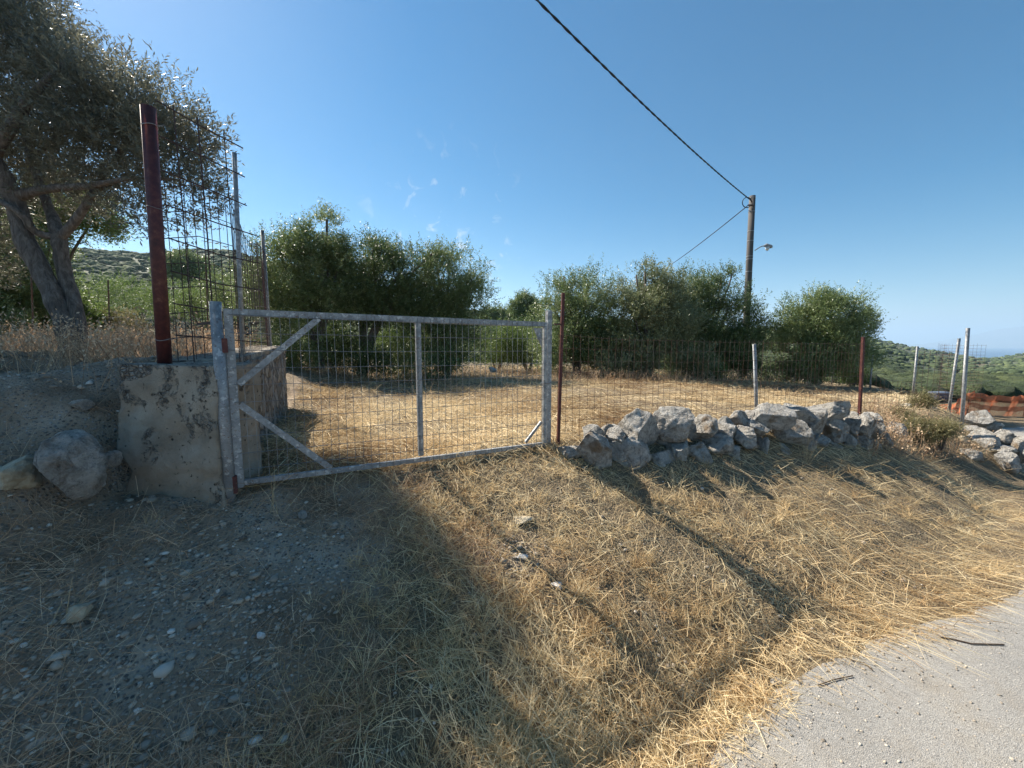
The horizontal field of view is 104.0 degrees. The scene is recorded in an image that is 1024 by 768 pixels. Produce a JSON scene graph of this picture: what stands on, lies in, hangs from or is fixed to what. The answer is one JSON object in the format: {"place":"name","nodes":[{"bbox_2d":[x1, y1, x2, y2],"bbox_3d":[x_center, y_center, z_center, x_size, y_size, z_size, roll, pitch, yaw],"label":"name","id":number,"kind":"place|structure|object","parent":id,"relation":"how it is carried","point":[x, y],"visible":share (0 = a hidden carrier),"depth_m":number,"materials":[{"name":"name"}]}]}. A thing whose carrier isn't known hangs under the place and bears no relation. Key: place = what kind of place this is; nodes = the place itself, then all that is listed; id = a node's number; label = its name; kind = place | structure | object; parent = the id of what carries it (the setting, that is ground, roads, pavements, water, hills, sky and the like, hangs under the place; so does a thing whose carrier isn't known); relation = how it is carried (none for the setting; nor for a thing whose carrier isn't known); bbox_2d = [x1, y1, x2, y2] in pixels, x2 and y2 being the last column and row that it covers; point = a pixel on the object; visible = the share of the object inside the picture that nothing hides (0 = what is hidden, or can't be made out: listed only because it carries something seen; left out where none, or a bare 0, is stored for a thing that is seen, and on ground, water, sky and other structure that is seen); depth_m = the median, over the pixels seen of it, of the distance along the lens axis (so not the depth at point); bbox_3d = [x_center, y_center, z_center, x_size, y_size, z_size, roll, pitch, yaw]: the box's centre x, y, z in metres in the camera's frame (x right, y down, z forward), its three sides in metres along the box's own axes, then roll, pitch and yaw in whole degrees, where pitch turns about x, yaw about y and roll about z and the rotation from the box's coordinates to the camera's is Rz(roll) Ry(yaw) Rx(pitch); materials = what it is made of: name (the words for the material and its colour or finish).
{"place":"outdoors","nodes":[
{"label":"outdoors","id":0,"kind":"place"},
{"bbox_2d":[0,251,1023,767],"bbox_3d":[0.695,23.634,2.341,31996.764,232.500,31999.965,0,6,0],"label":"ground","id":1,"kind":"structure","parent":0,"point":[46,411],"depth_m":2.37,"materials":[{"name":"brown soil"}]},
{"bbox_2d":[0,455,42,489],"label":"boulder","id":2,"kind":"object","parent":1,"relation":"on","point":[23,472],"visible":0.9,"depth_m":2.02,"materials":[{"name":"beige stone"}]},
{"bbox_2d":[30,276,33,333],"bbox_3d":[-7.704,-1.100,6.423,0.137,1.243,0.022,0,6,0],"label":"stake","id":3,"kind":"object","parent":1,"relation":"on","point":[31,284],"visible":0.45,"depth_m":6.39,"materials":[{"name":"metal"}]},
{"bbox_2d":[0,203,88,343],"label":"olive tree","id":4,"kind":"object","parent":1,"relation":"on","point":[12,298],"visible":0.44,"depth_m":7.69,"materials":[{"name":"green plant"}]},
{"bbox_2d":[33,429,107,500],"bbox_3d":[-2.327,0.436,2.105,0.311,0.381,0.233,3,6,28],"label":"boulder","id":5,"kind":"object","parent":1,"relation":"on","point":[72,464],"visible":1,"depth_m":2.04,"materials":[{"name":"stone"}]},
{"bbox_2d":[105,450,122,468],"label":"stone","id":6,"kind":"object","parent":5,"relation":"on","point":[114,457],"visible":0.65,"depth_m":2.25,"materials":[{"name":"stone"}]},
{"bbox_2d":[0,168,143,343],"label":"olive tree","id":7,"kind":"object","parent":1,"relation":"on","point":[84,226],"visible":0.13,"depth_m":8.78,"materials":[{"name":"green plant"}]},
{"bbox_2d":[68,399,94,410],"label":"stone","id":8,"kind":"object","parent":1,"relation":"on","point":[82,404],"visible":1,"depth_m":2.40,"materials":[{"name":"stone"}]},
{"bbox_2d":[74,268,142,337],"bbox_3d":[-15.447,-2.812,14.774,2.591,2.887,2.449,0,6,0],"label":"bush","id":9,"kind":"object","parent":1,"relation":"on","point":[98,296],"visible":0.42,"depth_m":14.91,"materials":[{"name":"green plant"}]},
{"bbox_2d":[0,0,245,354],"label":"olive tree","id":10,"kind":"object","parent":1,"relation":"on","point":[101,115],"visible":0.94,"depth_m":4.03,"materials":[{"name":"green plant"}]},
{"bbox_2d":[93,303,152,338],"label":"bush","id":11,"kind":"object","parent":1,"relation":"on","point":[119,315],"visible":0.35,"depth_m":9.77,"materials":[{"name":"green plant"}]},
{"bbox_2d":[90,267,176,331],"bbox_3d":[-15.984,-3.133,16.886,2.871,3.315,2.665,0,6,0],"label":"bush","id":12,"kind":"object","parent":1,"relation":"on","point":[137,292],"visible":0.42,"depth_m":16.72,"materials":[{"name":"green plant"}]},
{"bbox_2d":[118,278,205,336],"bbox_3d":[-13.390,-2.884,15.879,2.575,2.874,2.482,0,6,0],"label":"bush","id":13,"kind":"object","parent":1,"relation":"on","point":[148,292],"visible":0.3,"depth_m":15.56,"materials":[{"name":"green plant"}]},
{"bbox_2d":[147,247,219,329],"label":"ridge tree","id":14,"kind":"object","parent":1,"relation":"on","point":[194,269],"visible":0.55,"depth_m":57.59,"materials":[{"name":"green plant"}]},
{"bbox_2d":[168,280,225,343],"bbox_3d":[-10.669,-2.413,13.795,1.953,2.498,1.983,2,6,21],"label":"bush","id":15,"kind":"object","parent":1,"relation":"on","point":[186,300],"visible":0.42,"depth_m":13.49,"materials":[{"name":"green plant"}]},
{"bbox_2d":[117,345,287,507],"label":"retaining wall","id":16,"kind":"structure","parent":1,"relation":"on","point":[168,441],"depth_m":2.40,"materials":[{"name":"concrete"}]},
{"bbox_2d":[139,100,271,363],"bbox_3d":[-2.529,-1.060,3.961,0.504,1.644,3.203,-2,6,-20],"label":"fence","id":17,"kind":"object","parent":16,"relation":"on","point":[152,175],"visible":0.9,"depth_m":2.63,"materials":[{"name":"metal"}]},
{"bbox_2d":[196,301,235,503],"bbox_3d":[-1.787,0.185,2.410,0.166,1.342,0.062,0,6,0],"label":"gate post","id":18,"kind":"object","parent":1,"relation":"on","point":[220,368],"visible":0.81,"depth_m":2.38,"materials":[{"name":"metal"}]},
{"bbox_2d":[221,308,550,493],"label":"gate","id":19,"kind":"structure","parent":18,"relation":"attached to","point":[229,350],"depth_m":2.81,"materials":[{"name":"metal"}]},
{"bbox_2d":[194,261,269,339],"bbox_3d":[-8.007,-2.302,11.897,2.275,2.662,2.314,-5,7,-39],"label":"bush","id":20,"kind":"object","parent":1,"relation":"on","point":[218,292],"visible":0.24,"depth_m":11.41,"materials":[{"name":"green plant"}]},
{"bbox_2d":[0,392,515,767],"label":"scattered straw","id":21,"kind":"object","parent":1,"relation":"on","point":[159,763],"visible":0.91,"depth_m":1.73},
{"bbox_2d":[223,196,391,373],"bbox_3d":[-5.133,-2.193,10.095,3.849,4.669,2.944,2,6,19],"label":"olive tree","id":22,"kind":"object","parent":1,"relation":"on","point":[307,253],"visible":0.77,"depth_m":9.54,"materials":[{"name":"green plant"}]},
{"bbox_2d":[300,322,358,372],"bbox_3d":[-5.134,-1.068,11.288,1.819,1.628,1.850,3,6,26],"label":"bush","id":23,"kind":"object","parent":1,"relation":"on","point":[327,343],"visible":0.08,"depth_m":10.94,"materials":[{"name":"green plant"}]},
{"bbox_2d":[309,221,454,380],"bbox_3d":[-3.509,-1.996,10.651,4.156,4.429,2.891,0,6,0],"label":"olive tree","id":24,"kind":"object","parent":1,"relation":"on","point":[389,255],"visible":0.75,"depth_m":10.20,"materials":[{"name":"green plant"}]},
{"bbox_2d":[373,324,430,373],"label":"bush","id":25,"kind":"object","parent":1,"relation":"on","point":[386,340],"visible":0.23,"depth_m":11.65,"materials":[{"name":"green plant"}]},
{"bbox_2d":[375,232,504,380],"bbox_3d":[-1.884,-1.922,11.036,3.609,4.253,2.849,0,6,0],"label":"olive tree","id":26,"kind":"object","parent":1,"relation":"on","point":[459,289],"visible":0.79,"depth_m":10.60,"materials":[{"name":"green plant"}]},
{"bbox_2d":[461,313,528,371],"bbox_3d":[-0.509,-1.328,13.411,2.331,2.099,2.412,0,6,0],"label":"bush","id":27,"kind":"object","parent":1,"relation":"on","point":[502,359],"visible":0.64,"depth_m":12.94,"materials":[{"name":"green plant"}]},
{"bbox_2d":[0,302,996,463],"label":"dry weeds","id":28,"kind":"object","parent":1,"relation":"on","point":[115,342],"visible":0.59,"depth_m":3.78,"materials":[{"name":"beige plant"}]},
{"bbox_2d":[493,301,512,320],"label":"ridge tree","id":29,"kind":"object","parent":1,"relation":"on","point":[501,310],"visible":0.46,"depth_m":87.58,"materials":[{"name":"green plant"}]},
{"bbox_2d":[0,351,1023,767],"bbox_3d":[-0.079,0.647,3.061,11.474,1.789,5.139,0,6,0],"label":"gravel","id":30,"kind":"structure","parent":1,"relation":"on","point":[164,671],"depth_m":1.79,"materials":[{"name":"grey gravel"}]},
{"bbox_2d":[64,603,93,623],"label":"flat stone","id":31,"kind":"object","parent":30,"relation":"on","point":[82,612],"visible":0.92,"depth_m":1.72,"materials":[{"name":"stone"}]},
{"bbox_2d":[22,247,1023,402],"bbox_3d":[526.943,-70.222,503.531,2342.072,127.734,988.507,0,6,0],"label":"hillside shrubs","id":32,"kind":"object","parent":1,"relation":"on","point":[1005,377],"visible":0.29,"depth_m":128.07,"materials":[{"name":"green plant"}]},
{"bbox_2d":[514,515,533,524],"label":"stone","id":33,"kind":"object","parent":1,"relation":"on","point":[523,519],"visible":0.87,"depth_m":2.85,"materials":[{"name":"stone"}]},
{"bbox_2d":[505,287,546,349],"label":"pine tree","id":34,"kind":"object","parent":1,"relation":"on","point":[519,304],"visible":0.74,"depth_m":43.77,"materials":[{"name":"green plant"}]},
{"bbox_2d":[499,314,554,369],"bbox_3d":[0.584,-1.383,13.753,2.412,2.108,2.421,0,6,0],"label":"bush","id":35,"kind":"object","parent":1,"relation":"on","point":[525,329],"visible":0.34,"depth_m":13.31,"materials":[{"name":"green plant"}]},
{"bbox_2d":[545,310,551,444],"bbox_3d":[0.341,0.073,3.789,0.050,1.519,0.038,-4,7,-33],"label":"gate post","id":36,"kind":"object","parent":1,"relation":"on","point":[548,316],"visible":0.57,"depth_m":3.75,"materials":[{"name":"metal"}]},
{"bbox_2d":[557,445,581,458],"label":"stone","id":37,"kind":"object","parent":1,"relation":"on","point":[571,452],"visible":0.64,"depth_m":3.68,"materials":[{"name":"stone"}]},
{"bbox_2d":[522,252,642,375],"bbox_3d":[2.145,-1.729,11.987,3.850,4.282,3.019,0,6,0],"label":"olive tree","id":38,"kind":"object","parent":1,"relation":"on","point":[575,324],"visible":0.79,"depth_m":11.64,"materials":[{"name":"green plant"}]},
{"bbox_2d":[576,431,611,468],"bbox_3d":[0.750,0.609,3.715,0.327,0.380,0.326,0,6,0],"label":"wall stone","id":39,"kind":"object","parent":1,"relation":"on","point":[595,447],"visible":0.88,"depth_m":3.61,"materials":[{"name":"stone"}]},
{"bbox_2d":[582,424,605,437],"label":"wall stone","id":40,"kind":"object","parent":1,"relation":"on","point":[592,427],"visible":0.4,"depth_m":3.86,"materials":[{"name":"stone"}]},
{"bbox_2d":[609,436,651,469],"bbox_3d":[1.102,0.709,3.855,0.452,0.445,0.345,0,6,0],"label":"wall stone","id":41,"kind":"object","parent":1,"relation":"on","point":[632,450],"visible":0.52,"depth_m":3.73,"materials":[{"name":"stone"}]},
{"bbox_2d":[605,424,625,442],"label":"wall stone","id":42,"kind":"object","parent":41,"relation":"on","point":[615,432],"visible":0.86,"depth_m":3.81,"materials":[{"name":"stone"}]},
{"bbox_2d":[618,408,657,442],"bbox_3d":[1.247,0.449,4.021,0.414,0.427,0.328,-4,7,-37],"label":"wall stone","id":43,"kind":"object","parent":41,"relation":"on","point":[639,424],"visible":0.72,"depth_m":3.90,"materials":[{"name":"stone"}]},
{"bbox_2d":[584,250,725,378],"bbox_3d":[3.963,-1.737,11.465,3.814,3.898,2.731,0,6,0],"label":"olive tree","id":44,"kind":"object","parent":1,"relation":"on","point":[655,304],"visible":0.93,"depth_m":10.98,"materials":[{"name":"green plant"}]},
{"bbox_2d":[651,450,675,466],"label":"wall stone","id":45,"kind":"object","parent":1,"relation":"on","point":[661,457],"visible":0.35,"depth_m":3.88,"materials":[{"name":"stone"}]},
{"bbox_2d":[665,440,688,460],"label":"wall stone","id":46,"kind":"object","parent":1,"relation":"on","point":[681,449],"visible":0.49,"depth_m":3.97,"materials":[{"name":"stone"}]},
{"bbox_2d":[653,406,694,442],"bbox_3d":[1.647,0.428,4.119,0.417,0.386,0.324,0,6,0],"label":"wall stone","id":47,"kind":"object","parent":46,"relation":"on","point":[674,423],"visible":0.93,"depth_m":4.02,"materials":[{"name":"stone"}]},
{"bbox_2d":[687,418,701,440],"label":"wall stone","id":48,"kind":"object","parent":1,"relation":"on","point":[694,437],"visible":0.3,"depth_m":4.27,"materials":[{"name":"stone"}]},
{"bbox_2d":[688,442,712,463],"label":"wall stone","id":49,"kind":"object","parent":1,"relation":"on","point":[697,450],"visible":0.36,"depth_m":4.03,"materials":[{"name":"stone"}]},
{"bbox_2d":[693,414,717,438],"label":"wall stone","id":50,"kind":"object","parent":1,"relation":"on","point":[706,427],"visible":0.79,"depth_m":4.18,"materials":[{"name":"stone"}]},
{"bbox_2d":[682,352,733,381],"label":"bush","id":51,"kind":"object","parent":1,"relation":"on","point":[723,368],"visible":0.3,"depth_m":11.37,"materials":[{"name":"green plant"}]},
{"bbox_2d":[653,256,780,381],"bbox_3d":[6.127,-1.739,12.247,4.070,4.261,3.188,0,6,0],"label":"olive tree","id":52,"kind":"object","parent":1,"relation":"on","point":[738,332],"visible":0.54,"depth_m":11.79,"materials":[{"name":"green plant"}]},
{"bbox_2d":[728,445,740,459],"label":"wall stone","id":53,"kind":"object","parent":1,"relation":"on","point":[735,452],"visible":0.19,"depth_m":4.15,"materials":[{"name":"stone"}]},
{"bbox_2d":[698,433,733,453],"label":"wall stone","id":54,"kind":"object","parent":53,"relation":"on","point":[720,443],"visible":0.52,"depth_m":4.15,"materials":[{"name":"stone"}]},
{"bbox_2d":[717,421,736,437],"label":"wall stone","id":55,"kind":"object","parent":53,"relation":"on","point":[728,429],"visible":0.48,"depth_m":4.23,"materials":[{"name":"stone"}]},
{"bbox_2d":[554,293,921,443],"bbox_3d":[3.362,-0.109,5.075,6.467,1.745,0.188,-2,6,-22],"label":"fence","id":56,"kind":"object","parent":1,"relation":"on","point":[754,374],"visible":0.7,"depth_m":4.66,"materials":[{"name":"grey metal"}]},
{"bbox_2d":[733,425,757,448],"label":"wall stone","id":57,"kind":"object","parent":1,"relation":"on","point":[743,435],"visible":0.81,"depth_m":4.28,"materials":[{"name":"stone"}]},
{"bbox_2d":[729,410,747,425],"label":"wall stone","id":58,"kind":"object","parent":57,"relation":"on","point":[738,417],"visible":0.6,"depth_m":4.49,"materials":[{"name":"stone"}]},
{"bbox_2d":[742,195,772,376],"bbox_3d":[8.521,-3.253,14.229,1.306,6.610,0.309,-1,6,-11],"label":"utility pole","id":59,"kind":"object","parent":1,"relation":"on","point":[750,242],"visible":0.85,"depth_m":14.02,"materials":[{"name":"brown wood"}]},
{"bbox_2d":[536,0,751,200],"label":"power cable","id":60,"kind":"object","parent":59,"relation":"attached to","point":[556,19],"visible":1,"depth_m":7.43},
{"bbox_2d":[757,437,769,453],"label":"wall stone","id":61,"kind":"object","parent":1,"relation":"on","point":[764,442],"visible":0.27,"depth_m":4.36,"materials":[{"name":"stone"}]},
{"bbox_2d":[745,418,769,436],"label":"wall stone","id":62,"kind":"object","parent":61,"relation":"on","point":[760,430],"visible":0.56,"depth_m":4.42,"materials":[{"name":"stone"}]},
{"bbox_2d":[804,440,817,450],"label":"wall stone","id":63,"kind":"object","parent":1,"relation":"on","point":[814,444],"visible":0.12,"depth_m":4.60,"materials":[{"name":"stone"}]},
{"bbox_2d":[771,419,814,445],"bbox_3d":[3.247,0.571,4.679,0.383,0.350,0.344,0,6,0],"label":"wall stone","id":64,"kind":"object","parent":63,"relation":"on","point":[802,430],"visible":0.59,"depth_m":4.58,"materials":[{"name":"stone"}]},
{"bbox_2d":[753,402,797,429],"bbox_3d":[2.948,0.368,4.607,0.476,0.313,0.414,0,6,0],"label":"wall stone","id":65,"kind":"object","parent":64,"relation":"on","point":[775,416],"visible":0.82,"depth_m":4.47,"materials":[{"name":"stone"}]},
{"bbox_2d":[783,403,814,422],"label":"wall stone","id":66,"kind":"object","parent":64,"relation":"on","point":[804,414],"visible":0.48,"depth_m":4.72,"materials":[{"name":"stone"}]},
{"bbox_2d":[759,280,900,386],"bbox_3d":[9.232,-1.322,11.909,3.833,3.550,2.598,0,6,0],"label":"olive tree","id":67,"kind":"object","parent":1,"relation":"on","point":[812,324],"visible":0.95,"depth_m":11.43,"materials":[{"name":"green plant"}]},
{"bbox_2d":[822,419,849,442],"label":"wall stone","id":68,"kind":"object","parent":1,"relation":"on","point":[835,430],"visible":0.78,"depth_m":4.86,"materials":[{"name":"stone"}]},
{"bbox_2d":[813,401,850,420],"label":"wall stone","id":69,"kind":"object","parent":68,"relation":"on","point":[838,410],"visible":0.77,"depth_m":4.87,"materials":[{"name":"stone"}]},
{"bbox_2d":[829,441,842,449],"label":"wall stone","id":70,"kind":"object","parent":1,"relation":"on","point":[837,445],"visible":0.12,"depth_m":4.80,"materials":[{"name":"stone"}]},
{"bbox_2d":[813,433,830,446],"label":"wall stone","id":71,"kind":"object","parent":70,"relation":"on","point":[821,441],"visible":0.48,"depth_m":4.69,"materials":[{"name":"stone"}]},
{"bbox_2d":[805,406,827,434],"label":"wall stone","id":72,"kind":"object","parent":71,"relation":"on","point":[818,423],"visible":0.55,"depth_m":4.74,"materials":[{"name":"stone"}]},
{"bbox_2d":[842,434,857,448],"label":"wall stone","id":73,"kind":"object","parent":1,"relation":"on","point":[851,440],"visible":0.34,"depth_m":4.85,"materials":[{"name":"stone"}]},
{"bbox_2d":[830,363,875,386],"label":"bush","id":74,"kind":"object","parent":1,"relation":"on","point":[854,379],"visible":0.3,"depth_m":12.45,"materials":[{"name":"green plant"}]},
{"bbox_2d":[855,435,872,448],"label":"wall stone","id":75,"kind":"object","parent":1,"relation":"on","point":[864,440],"visible":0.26,"depth_m":4.92,"materials":[{"name":"stone"}]},
{"bbox_2d":[842,412,861,436],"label":"wall stone","id":76,"kind":"object","parent":75,"relation":"on","point":[853,421],"visible":0.63,"depth_m":4.96,"materials":[{"name":"stone"}]},
{"bbox_2d":[858,412,875,438],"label":"wall stone","id":77,"kind":"object","parent":1,"relation":"on","point":[867,419],"visible":0.59,"depth_m":5.02,"materials":[{"name":"stone"}]},
{"bbox_2d":[877,433,893,447],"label":"wall stone","id":78,"kind":"object","parent":1,"relation":"on","point":[887,438],"visible":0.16,"depth_m":5.09,"materials":[{"name":"stone"}]},
{"bbox_2d":[859,412,885,438],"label":"wall stone","id":79,"kind":"object","parent":78,"relation":"on","point":[880,425],"visible":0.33,"depth_m":5.12,"materials":[{"name":"stone"}]},
{"bbox_2d":[831,346,958,407],"bbox_3d":[9.831,-0.264,10.374,0.404,1.424,5.934,2,6,18],"label":"post fence","id":80,"kind":"object","parent":1,"relation":"on","point":[915,366],"visible":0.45,"depth_m":9.63,"materials":[{"name":"metal"}]},
{"bbox_2d":[885,422,908,441],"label":"wall stone","id":81,"kind":"object","parent":1,"relation":"on","point":[903,427],"visible":0.34,"depth_m":5.61,"materials":[{"name":"stone"}]},
{"bbox_2d":[885,401,918,419],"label":"shrub","id":82,"kind":"object","parent":1,"relation":"on","point":[903,410],"visible":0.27,"depth_m":6.24,"materials":[{"name":"beige plant"}]},
{"bbox_2d":[892,412,945,448],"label":"shrub","id":83,"kind":"object","parent":1,"relation":"on","point":[925,434],"visible":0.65,"depth_m":5.64,"materials":[{"name":"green plant"}]},
{"bbox_2d":[898,388,943,410],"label":"shrub","id":84,"kind":"object","parent":1,"relation":"on","point":[930,400],"visible":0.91,"depth_m":6.99,"materials":[{"name":"green plant"}]},
{"bbox_2d":[915,351,962,414],"bbox_3d":[8.898,-0.066,8.385,0.007,1.291,2.478,4,7,32],"label":"wire fence","id":85,"kind":"object","parent":1,"relation":"on","point":[940,375],"visible":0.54,"depth_m":8.37,"materials":[{"name":"metal"}]},
{"bbox_2d":[929,391,949,399],"bbox_3d":[13.765,0.369,12.896,0.425,0.245,0.331,0,6,0],"label":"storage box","id":86,"kind":"object","parent":1,"relation":"on","point":[946,394],"visible":0.59,"depth_m":12.77,"materials":[{"name":"grey plastic"}]},
{"bbox_2d":[923,410,966,452],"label":"shrub","id":87,"kind":"object","parent":1,"relation":"on","point":[950,429],"visible":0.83,"depth_m":5.51,"materials":[{"name":"green plant"}]},
{"bbox_2d":[931,328,985,434],"bbox_3d":[7.422,-0.070,6.691,0.428,1.675,1.571,4,7,33],"label":"fence","id":88,"kind":"object","parent":1,"relation":"on","point":[965,371],"visible":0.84,"depth_m":6.46,"materials":[{"name":"metal"}]},
{"bbox_2d":[959,448,983,460],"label":"wall stone","id":89,"kind":"object","parent":1,"relation":"on","point":[978,456],"visible":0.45,"depth_m":5.68,"materials":[{"name":"stone"}]},
{"bbox_2d":[942,390,1023,416],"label":"safety netting","id":90,"kind":"object","parent":1,"relation":"on","point":[999,410],"visible":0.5,"depth_m":11.37,"materials":[{"name":"orange plastic"}]},
{"bbox_2d":[967,427,1000,453],"bbox_3d":[7.226,0.869,6.117,0.354,0.399,0.372,-2,6,-15],"label":"wall stone","id":91,"kind":"object","parent":1,"relation":"on","point":[984,434],"visible":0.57,"depth_m":6.05,"materials":[{"name":"stone"}]},
{"bbox_2d":[982,422,1004,432],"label":"wall stone","id":92,"kind":"object","parent":1,"relation":"on","point":[991,427],"visible":0.63,"depth_m":6.44,"materials":[{"name":"stone"}]},
{"bbox_2d":[964,410,995,426],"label":"wall stone","id":93,"kind":"object","parent":92,"relation":"on","point":[984,417],"visible":0.96,"depth_m":6.55,"materials":[{"name":"stone"}]},
{"bbox_2d":[994,429,1014,444],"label":"wall stone","id":94,"kind":"object","parent":1,"relation":"on","point":[1006,437],"visible":0.5,"depth_m":6.02,"materials":[{"name":"stone"}]},
{"bbox_2d":[990,444,1018,452],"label":"wall stone","id":95,"kind":"object","parent":1,"relation":"on","point":[1001,447],"visible":0.61,"depth_m":5.89,"materials":[{"name":"stone"}]},
{"bbox_2d":[994,449,1021,473],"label":"wall stone","id":96,"kind":"object","parent":1,"relation":"on","point":[1006,460],"visible":0.91,"depth_m":5.65,"materials":[{"name":"stone"}]},
{"bbox_2d":[1007,435,1023,463],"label":"wall stone","id":97,"kind":"object","parent":1,"relation":"on","point":[1017,443],"visible":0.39,"depth_m":5.88,"materials":[{"name":"stone"}]},
{"bbox_2d":[0,0,1023,344],"label":"sky","id":98,"kind":"structure","parent":0,"point":[878,142],"materials":[{"name":"blue"}]},
{"bbox_2d":[191,364,958,523],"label":"field grass","id":99,"kind":"structure","parent":0,"point":[295,454],"depth_m":5.16,"materials":[{"name":"plant"}]},
{"bbox_2d":[193,405,1023,767],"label":"dry grass","id":100,"kind":"structure","parent":0,"point":[537,755],"depth_m":2.27,"materials":[{"name":"plant"}]},
{"bbox_2d":[711,427,1023,767],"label":"road","id":101,"kind":"structure","parent":0,"point":[988,748],"depth_m":1.97,"materials":[{"name":"grey asphalt"}]},
{"bbox_2d":[907,327,1023,347],"bbox_3d":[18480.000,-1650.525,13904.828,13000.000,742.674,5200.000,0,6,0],"label":"mountain","id":102,"kind":"structure","parent":0,"point":[1012,337],"depth_m":12966.22,"materials":[{"name":"blue"}]},
{"bbox_2d":[919,347,1023,357],"bbox_3d":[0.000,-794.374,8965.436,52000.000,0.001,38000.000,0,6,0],"label":"sea","id":103,"kind":"structure","parent":0,"point":[993,352],"depth_m":5414.11,"materials":[{"name":"blue liquid"}]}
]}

